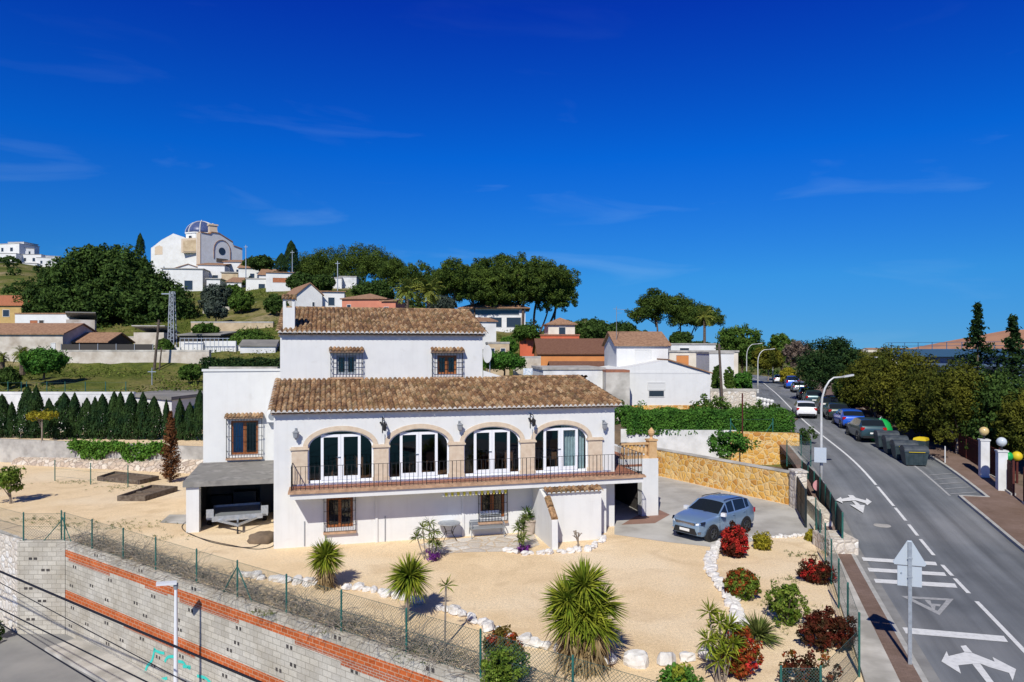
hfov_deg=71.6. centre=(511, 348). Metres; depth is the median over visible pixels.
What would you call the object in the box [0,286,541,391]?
ground cover
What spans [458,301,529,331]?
shaded villa
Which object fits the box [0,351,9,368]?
date palm
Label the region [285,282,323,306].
white house
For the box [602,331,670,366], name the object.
white house
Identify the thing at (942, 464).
kerb
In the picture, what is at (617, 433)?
hedge terrace
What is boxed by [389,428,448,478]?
arched window
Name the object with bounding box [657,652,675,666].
border rock
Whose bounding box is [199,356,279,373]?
hedge
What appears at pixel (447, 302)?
bush
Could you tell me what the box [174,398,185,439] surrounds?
cypress
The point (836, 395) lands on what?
tree
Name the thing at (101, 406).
cypress
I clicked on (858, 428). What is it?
car
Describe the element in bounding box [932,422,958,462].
sapling
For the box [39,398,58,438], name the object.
cypress
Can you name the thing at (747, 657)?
shrub
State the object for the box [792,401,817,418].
car
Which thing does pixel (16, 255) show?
white house
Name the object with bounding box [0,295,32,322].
yellow house
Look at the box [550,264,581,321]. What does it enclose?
pine tree
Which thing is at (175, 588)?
street lamp
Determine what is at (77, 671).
overhead cable
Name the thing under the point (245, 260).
utility pole
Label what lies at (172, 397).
building
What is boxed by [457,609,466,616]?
border rock
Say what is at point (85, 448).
climbing vine
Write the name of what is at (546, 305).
pine tree
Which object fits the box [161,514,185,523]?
concrete slab
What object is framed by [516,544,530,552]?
flowers
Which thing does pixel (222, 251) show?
rose window
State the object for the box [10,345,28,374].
date palm
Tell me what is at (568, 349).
orange house
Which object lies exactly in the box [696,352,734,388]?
white wall house
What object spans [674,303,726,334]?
pine tree
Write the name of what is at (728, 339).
tree
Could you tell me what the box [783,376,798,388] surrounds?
van
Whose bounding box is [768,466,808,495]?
bank
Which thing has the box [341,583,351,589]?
border rock
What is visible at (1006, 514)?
sidewalk
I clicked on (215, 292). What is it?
tree
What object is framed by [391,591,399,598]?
border rock
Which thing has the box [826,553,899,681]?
concrete verge
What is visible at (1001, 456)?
gate pillar
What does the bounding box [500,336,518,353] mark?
bush
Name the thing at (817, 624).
shrub
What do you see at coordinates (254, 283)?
white house
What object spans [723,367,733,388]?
tree
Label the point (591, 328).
bush
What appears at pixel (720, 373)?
utility pole
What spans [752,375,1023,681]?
road
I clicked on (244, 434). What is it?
window
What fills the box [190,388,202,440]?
cypress
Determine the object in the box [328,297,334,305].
window
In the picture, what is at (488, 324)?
white outbuilding
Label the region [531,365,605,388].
grey shed
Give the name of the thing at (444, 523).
round table
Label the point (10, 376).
bush
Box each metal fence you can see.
[861,403,999,477]
[1005,460,1015,495]
[1022,467,1023,504]
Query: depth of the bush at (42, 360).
69.12 m
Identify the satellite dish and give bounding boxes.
[483,345,491,371]
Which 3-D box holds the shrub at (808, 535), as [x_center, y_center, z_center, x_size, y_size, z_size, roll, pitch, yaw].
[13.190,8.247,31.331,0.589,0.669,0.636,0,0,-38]
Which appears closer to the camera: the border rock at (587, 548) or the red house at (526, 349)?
the border rock at (587, 548)
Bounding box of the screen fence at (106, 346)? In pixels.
[61,344,152,349]
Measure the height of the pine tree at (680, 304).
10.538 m
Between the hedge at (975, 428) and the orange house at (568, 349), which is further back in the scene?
the orange house at (568, 349)
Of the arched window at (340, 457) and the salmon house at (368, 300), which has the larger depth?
the salmon house at (368, 300)
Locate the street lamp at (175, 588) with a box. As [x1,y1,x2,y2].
[156,580,177,681]
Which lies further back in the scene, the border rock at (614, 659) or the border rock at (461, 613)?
the border rock at (461, 613)
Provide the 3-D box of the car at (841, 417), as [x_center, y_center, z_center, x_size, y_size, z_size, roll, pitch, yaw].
[27.213,5.563,57.485,1.882,1.553,4.130,0,0,13]
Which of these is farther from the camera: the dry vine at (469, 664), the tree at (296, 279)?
the tree at (296, 279)
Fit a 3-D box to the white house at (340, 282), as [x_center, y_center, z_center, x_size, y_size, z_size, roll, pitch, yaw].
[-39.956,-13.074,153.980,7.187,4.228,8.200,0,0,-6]
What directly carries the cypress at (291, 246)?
on the hillside
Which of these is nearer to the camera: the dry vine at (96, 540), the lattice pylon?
the dry vine at (96, 540)
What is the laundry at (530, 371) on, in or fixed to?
on the hillside
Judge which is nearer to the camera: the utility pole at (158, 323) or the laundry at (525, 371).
the laundry at (525, 371)
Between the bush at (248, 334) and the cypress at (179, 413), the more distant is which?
the bush at (248, 334)
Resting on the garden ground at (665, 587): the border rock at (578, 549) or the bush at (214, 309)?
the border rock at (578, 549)
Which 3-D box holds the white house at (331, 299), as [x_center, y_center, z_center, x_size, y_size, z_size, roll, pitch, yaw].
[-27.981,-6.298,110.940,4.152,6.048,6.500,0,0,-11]
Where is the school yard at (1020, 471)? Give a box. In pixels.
[801,380,1023,487]
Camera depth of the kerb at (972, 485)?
39.26 m
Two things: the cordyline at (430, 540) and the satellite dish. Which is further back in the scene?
the satellite dish
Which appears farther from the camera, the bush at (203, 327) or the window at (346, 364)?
the bush at (203, 327)
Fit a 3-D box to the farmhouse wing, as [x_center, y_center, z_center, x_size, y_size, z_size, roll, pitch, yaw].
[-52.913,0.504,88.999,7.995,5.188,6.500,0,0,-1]
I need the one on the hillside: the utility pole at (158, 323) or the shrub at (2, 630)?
the utility pole at (158, 323)
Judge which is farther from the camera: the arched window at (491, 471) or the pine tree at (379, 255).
the pine tree at (379, 255)
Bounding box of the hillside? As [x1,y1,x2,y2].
[0,262,872,529]
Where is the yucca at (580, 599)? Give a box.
[536,555,629,681]
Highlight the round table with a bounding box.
[438,520,459,541]
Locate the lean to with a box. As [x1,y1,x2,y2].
[131,325,179,344]
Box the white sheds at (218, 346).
[174,338,239,352]
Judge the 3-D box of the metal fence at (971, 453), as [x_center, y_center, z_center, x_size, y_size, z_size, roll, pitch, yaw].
[31.445,5.806,56.391,0.250,3.580,34.521,0,0,14]
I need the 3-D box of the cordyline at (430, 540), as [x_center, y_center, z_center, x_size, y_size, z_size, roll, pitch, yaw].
[-3.406,7.591,28.488,1.516,1.836,0.962,0,0,0]
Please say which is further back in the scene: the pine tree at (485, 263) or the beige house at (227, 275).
the beige house at (227, 275)
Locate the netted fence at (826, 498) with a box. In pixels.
[801,460,843,538]
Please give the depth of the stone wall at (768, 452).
49.99 m
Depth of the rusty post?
47.95 m
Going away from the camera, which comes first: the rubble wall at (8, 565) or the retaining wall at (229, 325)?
the rubble wall at (8, 565)
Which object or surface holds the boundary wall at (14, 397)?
on the hillside
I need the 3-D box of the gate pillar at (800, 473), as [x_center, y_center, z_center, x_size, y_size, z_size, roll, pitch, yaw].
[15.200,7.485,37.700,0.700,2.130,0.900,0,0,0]
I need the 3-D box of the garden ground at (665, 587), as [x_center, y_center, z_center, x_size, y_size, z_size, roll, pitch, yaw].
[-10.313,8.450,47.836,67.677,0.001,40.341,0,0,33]
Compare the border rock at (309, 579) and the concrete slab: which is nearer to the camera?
the border rock at (309, 579)
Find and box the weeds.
[2,480,824,664]
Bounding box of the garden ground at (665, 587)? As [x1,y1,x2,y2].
[0,462,863,681]
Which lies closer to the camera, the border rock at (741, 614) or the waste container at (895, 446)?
the border rock at (741, 614)
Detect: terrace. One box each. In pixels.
[3,431,202,445]
[614,418,797,445]
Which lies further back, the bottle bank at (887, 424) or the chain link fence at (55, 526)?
the bottle bank at (887, 424)
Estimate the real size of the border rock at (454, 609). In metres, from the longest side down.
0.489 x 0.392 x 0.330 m
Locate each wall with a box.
[0,392,135,428]
[0,438,202,473]
[0,530,26,631]
[17,540,68,633]
[59,350,211,363]
[65,541,484,681]
[191,321,273,331]
[209,367,278,368]
[513,356,540,374]
[621,429,735,457]
[621,442,789,504]
[710,389,756,412]
[731,431,798,464]
[807,496,832,529]
[813,530,857,555]
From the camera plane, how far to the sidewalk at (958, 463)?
45.98 m
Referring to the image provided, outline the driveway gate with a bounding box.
[797,476,806,527]
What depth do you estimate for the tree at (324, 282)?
123.66 m
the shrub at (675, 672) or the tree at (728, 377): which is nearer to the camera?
the shrub at (675, 672)
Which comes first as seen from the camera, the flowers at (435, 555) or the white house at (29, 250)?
the flowers at (435, 555)
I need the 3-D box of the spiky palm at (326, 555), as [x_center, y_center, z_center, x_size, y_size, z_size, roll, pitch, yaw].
[-6.593,7.693,25.069,1.599,2.258,1.557,0,0,0]
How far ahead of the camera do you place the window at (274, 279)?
134.93 m
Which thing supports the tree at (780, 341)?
on the hillside
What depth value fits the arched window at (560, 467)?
33.28 m
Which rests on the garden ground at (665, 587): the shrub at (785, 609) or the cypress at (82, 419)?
the shrub at (785, 609)
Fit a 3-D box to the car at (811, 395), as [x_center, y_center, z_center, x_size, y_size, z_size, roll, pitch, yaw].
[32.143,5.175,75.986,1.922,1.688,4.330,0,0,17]
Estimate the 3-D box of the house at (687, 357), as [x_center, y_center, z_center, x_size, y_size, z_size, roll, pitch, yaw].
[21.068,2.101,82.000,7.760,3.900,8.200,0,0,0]
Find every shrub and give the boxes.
[0,620,4,640]
[478,643,530,681]
[482,624,524,659]
[572,530,581,546]
[614,400,646,424]
[656,661,704,681]
[689,393,731,409]
[707,428,760,458]
[716,621,763,678]
[719,520,749,557]
[722,567,761,600]
[738,399,780,409]
[752,530,773,550]
[764,580,810,626]
[777,649,843,681]
[795,554,837,585]
[795,605,857,653]
[797,426,817,442]
[804,528,813,541]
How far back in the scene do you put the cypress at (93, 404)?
53.87 m
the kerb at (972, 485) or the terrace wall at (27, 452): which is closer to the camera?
the kerb at (972, 485)
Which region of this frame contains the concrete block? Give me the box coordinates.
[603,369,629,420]
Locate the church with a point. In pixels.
(201, 242)
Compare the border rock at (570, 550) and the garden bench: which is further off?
the garden bench
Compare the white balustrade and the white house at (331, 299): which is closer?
the white balustrade
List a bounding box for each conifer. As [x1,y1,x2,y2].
[159,410,183,482]
[930,302,1007,440]
[985,313,1023,450]
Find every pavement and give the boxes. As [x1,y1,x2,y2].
[45,637,168,681]
[779,444,921,681]
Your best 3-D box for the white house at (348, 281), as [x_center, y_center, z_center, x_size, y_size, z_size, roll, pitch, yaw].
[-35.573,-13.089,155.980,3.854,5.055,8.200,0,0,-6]
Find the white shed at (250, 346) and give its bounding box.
[239,340,279,352]
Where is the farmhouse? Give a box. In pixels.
[0,323,96,361]
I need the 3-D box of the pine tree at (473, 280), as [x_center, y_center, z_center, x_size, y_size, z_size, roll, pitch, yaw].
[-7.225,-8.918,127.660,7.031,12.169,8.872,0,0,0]
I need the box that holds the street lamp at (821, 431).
[820,374,853,481]
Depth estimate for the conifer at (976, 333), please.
49.87 m
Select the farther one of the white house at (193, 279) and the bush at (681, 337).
the white house at (193, 279)
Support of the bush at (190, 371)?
on the hillside
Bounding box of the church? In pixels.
[151,220,242,273]
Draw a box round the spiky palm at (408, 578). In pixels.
[381,551,434,621]
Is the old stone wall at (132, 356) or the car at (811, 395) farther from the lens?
the old stone wall at (132, 356)
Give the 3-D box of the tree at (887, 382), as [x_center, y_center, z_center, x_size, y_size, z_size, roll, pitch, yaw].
[30.803,3.731,55.875,6.442,8.076,5.262,0,0,0]
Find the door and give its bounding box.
[216,258,227,261]
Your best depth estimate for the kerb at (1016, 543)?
32.94 m
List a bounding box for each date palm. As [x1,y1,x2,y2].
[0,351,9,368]
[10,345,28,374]
[391,278,421,307]
[412,278,445,307]
[695,307,715,342]
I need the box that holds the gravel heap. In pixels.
[247,531,273,543]
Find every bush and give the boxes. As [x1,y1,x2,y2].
[0,366,22,389]
[17,346,72,379]
[158,338,174,349]
[177,363,201,383]
[191,321,220,332]
[202,300,228,320]
[224,328,274,344]
[430,295,457,308]
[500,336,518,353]
[511,324,540,342]
[575,316,615,337]
[609,320,636,330]
[669,331,693,342]
[734,371,752,388]
[779,367,796,382]
[990,387,1023,459]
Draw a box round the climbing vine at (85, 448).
[65,437,166,462]
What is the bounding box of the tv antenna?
[616,307,623,339]
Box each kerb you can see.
[789,445,927,681]
[928,454,957,473]
[955,472,987,495]
[958,495,1023,551]
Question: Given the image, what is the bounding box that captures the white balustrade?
[756,397,773,407]
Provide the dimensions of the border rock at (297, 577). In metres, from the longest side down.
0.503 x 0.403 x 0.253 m
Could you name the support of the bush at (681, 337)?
on the hillside
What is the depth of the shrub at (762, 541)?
29.82 m
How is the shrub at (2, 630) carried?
on the street
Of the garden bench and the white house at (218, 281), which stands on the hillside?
the white house at (218, 281)
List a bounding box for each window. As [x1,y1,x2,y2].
[3,310,9,316]
[184,280,192,289]
[219,248,224,254]
[224,412,263,459]
[272,277,285,282]
[308,431,372,482]
[323,497,355,534]
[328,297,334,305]
[329,346,363,378]
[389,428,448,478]
[431,347,464,378]
[464,426,519,475]
[470,310,518,314]
[478,489,507,524]
[489,317,501,326]
[506,317,520,326]
[535,424,586,472]
[559,327,565,333]
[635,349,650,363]
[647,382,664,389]
[648,390,663,396]
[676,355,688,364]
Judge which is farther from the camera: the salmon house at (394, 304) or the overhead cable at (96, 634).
the salmon house at (394, 304)
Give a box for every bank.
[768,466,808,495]
[870,417,892,441]
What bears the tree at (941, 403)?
on the hillside
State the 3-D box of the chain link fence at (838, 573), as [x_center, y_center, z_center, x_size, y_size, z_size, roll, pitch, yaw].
[11.475,7.684,25.500,0.062,1.733,15.100,0,0,19]
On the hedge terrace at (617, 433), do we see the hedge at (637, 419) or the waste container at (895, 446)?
the hedge at (637, 419)
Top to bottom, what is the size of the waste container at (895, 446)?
1.259 m
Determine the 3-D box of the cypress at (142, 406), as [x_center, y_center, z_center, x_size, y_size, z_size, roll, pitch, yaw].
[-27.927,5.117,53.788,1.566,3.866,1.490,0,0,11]
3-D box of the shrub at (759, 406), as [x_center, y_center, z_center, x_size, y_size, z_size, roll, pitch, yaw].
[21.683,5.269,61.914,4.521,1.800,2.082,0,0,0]
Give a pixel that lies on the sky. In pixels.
(803, 170)
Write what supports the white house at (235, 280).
on the hillside
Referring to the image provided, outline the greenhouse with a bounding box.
[177,331,236,341]
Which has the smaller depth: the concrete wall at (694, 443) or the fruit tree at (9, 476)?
the fruit tree at (9, 476)
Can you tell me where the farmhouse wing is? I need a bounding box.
[71,332,134,343]
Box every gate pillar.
[788,468,807,509]
[977,427,990,477]
[994,437,1008,490]
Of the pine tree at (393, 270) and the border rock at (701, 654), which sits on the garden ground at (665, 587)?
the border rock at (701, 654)
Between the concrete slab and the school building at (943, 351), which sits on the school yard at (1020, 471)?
the school building at (943, 351)
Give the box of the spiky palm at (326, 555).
[306,534,346,592]
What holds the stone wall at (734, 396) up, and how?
on the hillside
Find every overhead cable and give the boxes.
[0,570,261,681]
[0,582,185,681]
[0,608,147,681]
[0,623,95,681]
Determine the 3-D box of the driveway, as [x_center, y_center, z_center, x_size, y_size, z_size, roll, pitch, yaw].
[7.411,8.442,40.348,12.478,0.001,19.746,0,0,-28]
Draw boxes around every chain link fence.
[0,508,64,540]
[61,510,656,681]
[780,627,859,681]
[815,498,860,667]
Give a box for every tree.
[0,465,26,503]
[11,242,200,329]
[26,408,59,444]
[197,283,231,308]
[224,284,244,294]
[227,288,255,313]
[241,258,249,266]
[248,254,274,270]
[262,293,289,315]
[285,271,313,289]
[298,247,344,276]
[307,241,388,278]
[311,274,336,290]
[350,280,396,298]
[351,244,399,281]
[373,256,418,291]
[395,259,434,299]
[424,271,464,303]
[430,256,477,307]
[453,266,488,315]
[462,256,496,299]
[471,265,511,306]
[480,252,522,276]
[483,350,526,375]
[500,251,563,324]
[502,264,541,306]
[526,256,572,325]
[534,279,569,332]
[544,277,577,319]
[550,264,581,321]
[624,287,673,330]
[660,293,702,330]
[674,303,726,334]
[710,365,719,388]
[715,323,765,372]
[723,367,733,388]
[751,345,783,380]
[767,332,794,369]
[781,340,814,380]
[792,336,857,395]
[823,346,867,408]
[831,370,866,408]
[835,344,907,417]
[860,345,939,411]
[885,370,945,436]
[918,357,993,453]
[957,364,1023,449]
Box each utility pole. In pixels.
[148,371,155,384]
[153,320,162,369]
[158,347,161,369]
[245,245,245,276]
[335,261,339,290]
[714,344,723,409]
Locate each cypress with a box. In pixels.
[0,394,9,437]
[3,401,16,437]
[12,386,40,438]
[24,385,44,438]
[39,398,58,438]
[46,392,74,439]
[65,392,82,438]
[76,397,93,438]
[87,396,100,438]
[91,393,110,439]
[102,391,121,439]
[111,391,128,439]
[119,391,141,439]
[132,392,150,439]
[135,233,145,255]
[143,396,164,439]
[160,399,168,439]
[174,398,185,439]
[180,402,195,440]
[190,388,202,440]
[274,253,285,271]
[282,240,300,271]
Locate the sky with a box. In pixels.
[0,0,1023,349]
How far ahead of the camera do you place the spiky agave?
20.40 m
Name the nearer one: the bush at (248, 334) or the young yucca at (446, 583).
the young yucca at (446, 583)
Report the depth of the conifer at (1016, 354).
47.78 m
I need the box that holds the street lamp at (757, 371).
[757,348,774,392]
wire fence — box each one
[54,460,128,486]
[786,435,810,466]
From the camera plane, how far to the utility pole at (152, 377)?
69.98 m
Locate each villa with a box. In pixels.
[183,294,657,549]
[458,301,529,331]
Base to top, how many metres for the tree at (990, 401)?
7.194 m
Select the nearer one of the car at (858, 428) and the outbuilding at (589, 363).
the car at (858, 428)
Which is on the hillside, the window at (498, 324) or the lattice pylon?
the lattice pylon
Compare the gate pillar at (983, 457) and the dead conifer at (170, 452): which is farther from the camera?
the dead conifer at (170, 452)
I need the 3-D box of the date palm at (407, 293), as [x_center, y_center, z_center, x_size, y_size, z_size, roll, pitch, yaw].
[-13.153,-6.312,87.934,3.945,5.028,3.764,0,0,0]
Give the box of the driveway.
[614,476,814,546]
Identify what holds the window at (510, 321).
in the shaded villa at (508, 317)
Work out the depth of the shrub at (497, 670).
17.59 m
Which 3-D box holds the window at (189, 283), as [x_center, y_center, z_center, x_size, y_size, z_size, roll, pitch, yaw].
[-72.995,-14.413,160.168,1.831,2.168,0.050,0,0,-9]
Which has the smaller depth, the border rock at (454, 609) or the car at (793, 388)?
the border rock at (454, 609)
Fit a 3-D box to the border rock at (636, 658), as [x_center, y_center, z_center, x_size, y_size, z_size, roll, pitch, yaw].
[3.318,8.322,18.988,0.654,0.433,0.523,-2,9,19]
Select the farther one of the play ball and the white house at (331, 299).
the white house at (331, 299)
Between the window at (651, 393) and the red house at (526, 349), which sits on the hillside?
the red house at (526, 349)
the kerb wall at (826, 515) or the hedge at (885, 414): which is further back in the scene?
the hedge at (885, 414)
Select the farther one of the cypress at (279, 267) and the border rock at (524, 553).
the cypress at (279, 267)
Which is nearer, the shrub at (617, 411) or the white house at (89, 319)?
the shrub at (617, 411)
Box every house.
[0,243,39,253]
[0,253,22,261]
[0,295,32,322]
[8,242,38,245]
[11,262,40,265]
[14,313,80,322]
[22,254,43,262]
[25,248,34,253]
[36,257,63,266]
[65,312,96,330]
[160,268,209,290]
[175,264,197,267]
[196,263,230,277]
[205,278,226,287]
[220,272,237,279]
[222,260,242,271]
[225,277,247,287]
[237,262,259,277]
[245,278,265,290]
[257,269,278,277]
[264,271,295,291]
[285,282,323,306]
[321,291,346,306]
[333,277,342,288]
[338,276,360,287]
[340,294,402,307]
[379,299,404,307]
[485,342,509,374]
[519,334,579,355]
[532,338,603,365]
[600,358,712,409]
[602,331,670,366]
[668,343,716,349]
[668,350,738,375]
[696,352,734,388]
[862,348,877,351]
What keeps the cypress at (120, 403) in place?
on the terrace at (197, 442)
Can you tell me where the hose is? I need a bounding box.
[182,525,273,548]
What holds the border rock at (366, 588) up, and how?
on the garden ground at (665, 587)
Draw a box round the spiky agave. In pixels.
[738,609,784,646]
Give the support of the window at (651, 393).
in the white house at (658, 382)
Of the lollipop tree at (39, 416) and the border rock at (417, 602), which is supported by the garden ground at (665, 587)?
the border rock at (417, 602)
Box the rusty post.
[742,393,742,432]
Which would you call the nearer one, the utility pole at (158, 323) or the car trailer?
the car trailer
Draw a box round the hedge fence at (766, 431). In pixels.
[730,418,772,431]
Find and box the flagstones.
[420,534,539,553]
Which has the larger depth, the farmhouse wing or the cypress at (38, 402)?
the farmhouse wing
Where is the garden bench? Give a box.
[469,510,504,538]
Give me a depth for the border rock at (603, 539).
31.04 m
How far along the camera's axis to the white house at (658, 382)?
61.02 m
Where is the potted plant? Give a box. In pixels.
[519,505,535,534]
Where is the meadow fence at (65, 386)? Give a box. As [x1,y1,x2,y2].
[21,382,125,391]
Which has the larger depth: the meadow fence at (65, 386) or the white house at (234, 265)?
the white house at (234, 265)
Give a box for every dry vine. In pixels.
[56,523,477,677]
[406,642,578,681]
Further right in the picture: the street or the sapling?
the sapling
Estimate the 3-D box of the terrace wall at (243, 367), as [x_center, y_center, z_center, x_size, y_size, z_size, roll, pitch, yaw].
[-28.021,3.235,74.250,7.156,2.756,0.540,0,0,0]
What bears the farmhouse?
on the hillside
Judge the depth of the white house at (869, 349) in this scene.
700.41 m
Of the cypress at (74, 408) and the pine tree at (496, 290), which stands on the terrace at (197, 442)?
the cypress at (74, 408)
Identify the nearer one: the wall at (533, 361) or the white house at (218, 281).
the wall at (533, 361)
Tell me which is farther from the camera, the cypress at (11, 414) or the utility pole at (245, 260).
the utility pole at (245, 260)
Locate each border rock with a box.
[243,571,250,577]
[250,570,261,578]
[272,574,281,581]
[277,575,291,583]
[292,575,302,585]
[302,577,315,586]
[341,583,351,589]
[352,582,363,590]
[362,586,370,591]
[371,585,377,592]
[380,588,391,597]
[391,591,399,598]
[410,595,424,603]
[435,603,442,610]
[442,605,448,611]
[448,604,460,615]
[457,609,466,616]
[466,612,475,620]
[470,618,477,623]
[477,617,487,626]
[481,619,494,631]
[506,547,513,552]
[518,632,531,646]
[521,550,529,555]
[528,636,540,648]
[539,641,550,649]
[545,548,553,554]
[566,547,574,553]
[573,546,581,551]
[584,545,591,551]
[598,536,605,542]
[602,652,617,664]
[623,649,648,668]
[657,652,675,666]
[679,651,695,661]
[698,647,713,660]
[708,571,719,576]
[724,599,732,606]
[729,603,737,607]
[731,596,740,601]
[736,611,745,617]
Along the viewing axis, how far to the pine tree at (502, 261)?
132.41 m
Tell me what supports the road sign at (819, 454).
attached to the street lamp at (821, 431)
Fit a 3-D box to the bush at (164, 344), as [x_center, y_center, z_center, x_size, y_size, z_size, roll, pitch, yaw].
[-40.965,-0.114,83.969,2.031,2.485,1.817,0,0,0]
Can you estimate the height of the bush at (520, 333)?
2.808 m
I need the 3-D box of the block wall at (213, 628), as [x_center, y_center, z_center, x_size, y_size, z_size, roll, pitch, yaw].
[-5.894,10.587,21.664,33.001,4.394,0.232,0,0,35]
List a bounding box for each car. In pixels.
[672,492,754,541]
[772,375,783,382]
[790,381,805,392]
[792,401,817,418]
[796,387,812,399]
[801,390,821,402]
[815,396,837,413]
[823,402,848,419]
[832,409,864,428]
[846,417,886,440]
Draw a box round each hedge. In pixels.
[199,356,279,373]
[620,405,795,435]
[877,394,906,426]
[920,421,998,449]
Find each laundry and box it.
[523,368,527,374]
[528,368,532,374]
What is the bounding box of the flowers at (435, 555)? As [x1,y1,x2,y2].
[426,548,440,561]
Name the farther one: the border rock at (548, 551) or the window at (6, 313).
the window at (6, 313)
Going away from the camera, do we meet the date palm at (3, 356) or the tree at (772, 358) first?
the date palm at (3, 356)
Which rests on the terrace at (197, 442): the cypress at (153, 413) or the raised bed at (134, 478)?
the cypress at (153, 413)
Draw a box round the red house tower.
[542,318,577,333]
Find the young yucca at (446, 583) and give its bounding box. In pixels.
[439,575,456,646]
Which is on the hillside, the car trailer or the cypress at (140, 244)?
the cypress at (140, 244)
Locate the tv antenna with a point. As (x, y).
(616, 321)
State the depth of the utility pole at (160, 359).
79.94 m
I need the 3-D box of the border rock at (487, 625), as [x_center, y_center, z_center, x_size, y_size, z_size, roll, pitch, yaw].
[-0.736,8.354,21.381,0.393,0.323,0.491,-13,-10,8]
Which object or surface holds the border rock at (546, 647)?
on the garden ground at (665, 587)
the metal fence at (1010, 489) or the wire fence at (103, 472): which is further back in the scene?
the wire fence at (103, 472)
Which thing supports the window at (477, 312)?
in the shaded villa at (508, 317)
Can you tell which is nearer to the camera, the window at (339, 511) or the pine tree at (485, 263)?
the window at (339, 511)
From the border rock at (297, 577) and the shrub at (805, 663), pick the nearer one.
the shrub at (805, 663)
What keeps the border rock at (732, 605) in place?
on the garden ground at (665, 587)
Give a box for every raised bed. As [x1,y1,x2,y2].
[97,471,158,484]
[117,485,177,500]
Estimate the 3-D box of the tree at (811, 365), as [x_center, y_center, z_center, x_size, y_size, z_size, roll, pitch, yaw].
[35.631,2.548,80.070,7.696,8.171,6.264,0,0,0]
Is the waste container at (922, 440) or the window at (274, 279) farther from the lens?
the window at (274, 279)
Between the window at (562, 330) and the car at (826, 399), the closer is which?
the car at (826, 399)
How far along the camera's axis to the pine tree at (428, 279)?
148.77 m
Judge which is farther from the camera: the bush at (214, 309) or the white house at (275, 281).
the white house at (275, 281)
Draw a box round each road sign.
[813,480,816,490]
[814,447,825,462]
[893,540,926,664]
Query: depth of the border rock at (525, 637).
20.21 m
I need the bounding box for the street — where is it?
[0,626,99,681]
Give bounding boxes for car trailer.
[206,502,267,533]
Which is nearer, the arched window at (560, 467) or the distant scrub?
the arched window at (560, 467)
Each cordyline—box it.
[409,516,442,559]
[511,512,532,547]
[694,596,748,681]
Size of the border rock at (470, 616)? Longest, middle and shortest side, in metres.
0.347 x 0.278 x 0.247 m
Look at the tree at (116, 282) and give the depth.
108.38 m
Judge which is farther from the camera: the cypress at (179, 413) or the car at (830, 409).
the car at (830, 409)
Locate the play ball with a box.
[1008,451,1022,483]
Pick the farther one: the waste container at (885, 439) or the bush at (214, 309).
the bush at (214, 309)
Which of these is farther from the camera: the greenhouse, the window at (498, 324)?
the window at (498, 324)
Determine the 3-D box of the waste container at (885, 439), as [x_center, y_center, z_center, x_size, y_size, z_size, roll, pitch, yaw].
[25.134,6.285,46.580,1.386,1.259,1.102,0,0,12]
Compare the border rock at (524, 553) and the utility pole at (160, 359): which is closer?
the border rock at (524, 553)
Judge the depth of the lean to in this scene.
93.06 m
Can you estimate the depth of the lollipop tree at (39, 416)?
52.09 m
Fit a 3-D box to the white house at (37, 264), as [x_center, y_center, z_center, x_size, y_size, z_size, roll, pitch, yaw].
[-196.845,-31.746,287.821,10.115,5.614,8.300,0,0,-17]
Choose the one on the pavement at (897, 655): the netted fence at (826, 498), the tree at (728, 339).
the netted fence at (826, 498)
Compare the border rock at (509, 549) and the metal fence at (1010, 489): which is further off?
the metal fence at (1010, 489)
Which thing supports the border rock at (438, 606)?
on the garden ground at (665, 587)
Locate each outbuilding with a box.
[475,317,497,348]
[547,361,603,366]
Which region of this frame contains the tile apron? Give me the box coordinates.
[622,509,669,524]
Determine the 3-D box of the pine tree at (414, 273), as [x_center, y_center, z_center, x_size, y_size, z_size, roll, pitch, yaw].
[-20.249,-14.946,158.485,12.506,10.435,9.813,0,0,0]
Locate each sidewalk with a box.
[804,381,977,472]
[959,473,1022,497]
[963,496,1023,545]
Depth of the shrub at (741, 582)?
23.83 m
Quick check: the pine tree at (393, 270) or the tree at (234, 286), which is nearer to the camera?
the tree at (234, 286)
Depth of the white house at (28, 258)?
293.97 m
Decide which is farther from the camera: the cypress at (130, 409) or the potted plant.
the cypress at (130, 409)
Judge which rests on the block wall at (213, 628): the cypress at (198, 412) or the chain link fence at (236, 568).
the chain link fence at (236, 568)
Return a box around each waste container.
[873,430,899,448]
[881,435,908,454]
[890,440,917,459]
[899,445,929,466]
[913,436,928,447]
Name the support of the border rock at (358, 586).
on the garden ground at (665, 587)
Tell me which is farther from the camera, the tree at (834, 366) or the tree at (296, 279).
the tree at (296, 279)
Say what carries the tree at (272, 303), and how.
on the hillside
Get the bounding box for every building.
[135,390,202,426]
[881,329,1023,384]
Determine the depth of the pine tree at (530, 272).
126.10 m
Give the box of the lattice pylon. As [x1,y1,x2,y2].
[161,291,176,346]
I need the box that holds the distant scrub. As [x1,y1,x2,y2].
[0,255,798,375]
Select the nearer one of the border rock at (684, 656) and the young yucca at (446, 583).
the border rock at (684, 656)
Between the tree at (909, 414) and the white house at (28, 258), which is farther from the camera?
the white house at (28, 258)
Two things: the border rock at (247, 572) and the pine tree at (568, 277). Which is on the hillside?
the pine tree at (568, 277)
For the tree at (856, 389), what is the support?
on the hillside

